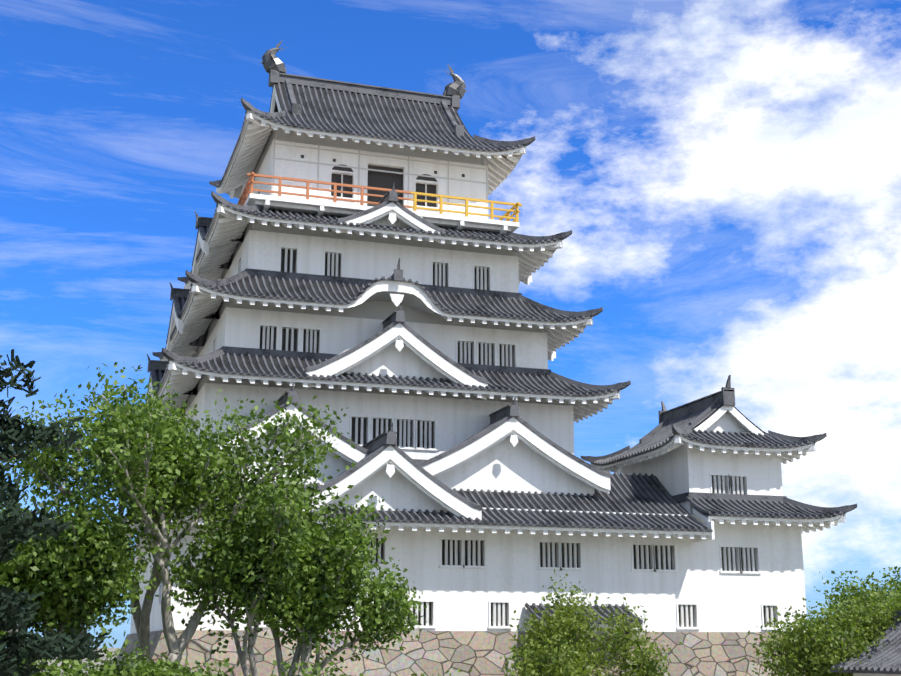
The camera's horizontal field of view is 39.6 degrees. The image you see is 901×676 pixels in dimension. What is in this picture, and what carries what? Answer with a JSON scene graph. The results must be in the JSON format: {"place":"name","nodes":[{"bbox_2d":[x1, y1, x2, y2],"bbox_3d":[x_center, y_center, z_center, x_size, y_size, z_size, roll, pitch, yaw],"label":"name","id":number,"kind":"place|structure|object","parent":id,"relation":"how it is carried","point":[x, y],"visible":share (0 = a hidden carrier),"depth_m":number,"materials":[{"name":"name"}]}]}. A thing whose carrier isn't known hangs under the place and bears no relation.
{"place":"outdoors","nodes":[
{"label":"outdoors","id":0,"kind":"place"},
{"bbox_2d":[0,628,44,664],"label":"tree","id":1,"kind":"object","parent":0,"point":[18,631],"visible":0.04,"depth_m":30.79,"materials":[{"name":"green plant"}]},
{"bbox_2d":[37,648,120,675],"bbox_3d":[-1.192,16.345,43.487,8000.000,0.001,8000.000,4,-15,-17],"label":"ground","id":2,"kind":"structure","parent":0,"point":[102,658],"depth_m":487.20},
{"bbox_2d":[4,621,17,670],"bbox_3d":[-7.848,7.880,21.695,0.240,6.021,0.240,4,-15,-17],"label":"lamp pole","id":3,"kind":"object","parent":2,"relation":"on","point":[10,634],"visible":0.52,"depth_m":22.25,"materials":[{"name":"grey"}]},
{"bbox_2d":[0,349,107,675],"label":"conifer tree","id":4,"kind":"object","parent":2,"relation":"on","point":[36,646],"depth_m":21.97,"materials":[{"name":"green plant"}]},
{"bbox_2d":[3,654,142,675],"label":"bush","id":5,"kind":"object","parent":2,"relation":"on","point":[53,668],"visible":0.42,"depth_m":28.70,"materials":[{"name":"green plant"}]},
{"bbox_2d":[0,482,158,675],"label":"tree","id":6,"kind":"object","parent":2,"relation":"on","point":[32,565],"depth_m":30.64,"materials":[{"name":"green plant"}]},
{"bbox_2d":[87,639,251,675],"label":"bush","id":7,"kind":"object","parent":2,"relation":"on","point":[150,668],"visible":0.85,"depth_m":30.34,"materials":[{"name":"green plant"}]},
{"bbox_2d":[0,361,355,671],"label":"tree","id":8,"kind":"object","parent":2,"relation":"on","point":[169,434],"depth_m":33.30,"materials":[{"name":"green plant"}]},
{"bbox_2d":[157,458,428,675],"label":"tree","id":9,"kind":"object","parent":2,"relation":"on","point":[295,575],"depth_m":33.99,"materials":[{"name":"green plant"}]},
{"bbox_2d":[269,660,363,675],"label":"bush","id":10,"kind":"object","parent":2,"relation":"on","point":[288,666],"visible":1,"depth_m":31.53,"materials":[{"name":"green plant"}]},
{"bbox_2d":[411,668,471,675],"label":"bush","id":11,"kind":"object","parent":2,"relation":"on","point":[415,674],"visible":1,"depth_m":33.27,"materials":[{"name":"green plant"}]},
{"bbox_2d":[115,630,804,675],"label":"stone base","id":12,"kind":"object","parent":2,"relation":"on","point":[441,653],"visible":0.4,"depth_m":44.71,"materials":[{"name":"beige stone"}]},
{"bbox_2d":[126,84,900,675],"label":"castle walls","id":13,"kind":"structure","parent":2,"relation":"on","point":[512,454],"depth_m":49.66,"materials":[{"name":"white paint"}]},
{"bbox_2d":[237,172,410,207],"bbox_3d":[-7.959,-5.661,54.771,5.689,0.890,11.379,19,-23,-53],"label":"balcony railing","id":14,"kind":"object","parent":13,"relation":"attached to","point":[246,192],"visible":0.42,"depth_m":52.75,"materials":[{"name":"brown wood"}]},
{"bbox_2d":[259,40,466,98],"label":"roof ornaments","id":15,"kind":"object","parent":13,"relation":"on","point":[271,60],"visible":0.88,"depth_m":58.36,"materials":[{"name":"grey metal"}]},
{"bbox_2d":[411,191,521,221],"bbox_3d":[1.423,-4.775,58.368,4.544,0.890,10.311,-3,-14,10],"label":"balcony railing","id":16,"kind":"object","parent":13,"relation":"on","point":[506,215],"visible":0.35,"depth_m":54.66,"materials":[{"name":"orange"}]},
{"bbox_2d":[191,139,773,626],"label":"window frames","id":17,"kind":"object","parent":13,"relation":"attached to","point":[505,361],"visible":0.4,"depth_m":49.72,"materials":[{"name":"brown wood"}]},
{"bbox_2d":[124,110,845,635],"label":"roof eaves","id":18,"kind":"object","parent":13,"relation":"attached to","point":[382,306],"visible":0.19,"depth_m":52.16,"materials":[{"name":"white paint"}]},
{"bbox_2d":[123,82,900,673],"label":"castle roof tiles","id":19,"kind":"object","parent":13,"relation":"on","point":[885,658],"visible":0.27,"depth_m":49.87,"materials":[{"name":"grey tile"}]},
{"bbox_2d":[130,69,900,621],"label":"roof ridges","id":20,"kind":"object","parent":19,"relation":"on","point":[724,397],"visible":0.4,"depth_m":52.17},
{"bbox_2d":[253,155,774,626],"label":"windows","id":21,"kind":"structure","parent":13,"relation":"in","point":[379,179],"depth_m":50.36,"materials":[{"name":"black wood"}]},
{"bbox_2d":[499,569,611,675],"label":"bush","id":22,"kind":"object","parent":2,"relation":"on","point":[528,653],"depth_m":40.13,"materials":[{"name":"green plant"}]},
{"bbox_2d":[528,597,681,675],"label":"bush","id":23,"kind":"object","parent":2,"relation":"on","point":[634,667],"depth_m":41.64,"materials":[{"name":"green plant"}]},
{"bbox_2d":[740,574,900,675],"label":"bush","id":24,"kind":"object","parent":2,"relation":"on","point":[812,658],"depth_m":38.86,"materials":[{"name":"green plant"}]},
{"bbox_2d":[752,570,900,675],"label":"bush","id":25,"kind":"object","parent":2,"relation":"on","point":[844,595],"depth_m":44.27,"materials":[{"name":"green plant"}]},
{"bbox_2d":[817,566,900,615],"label":"tree","id":26,"kind":"object","parent":2,"relation":"on","point":[895,579],"visible":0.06,"depth_m":49.26,"materials":[{"name":"green plant"}]},
{"bbox_2d":[0,0,900,647],"label":"sky","id":27,"kind":"structure","parent":0,"point":[724,176],"materials":[{"name":"blue"}]}
]}

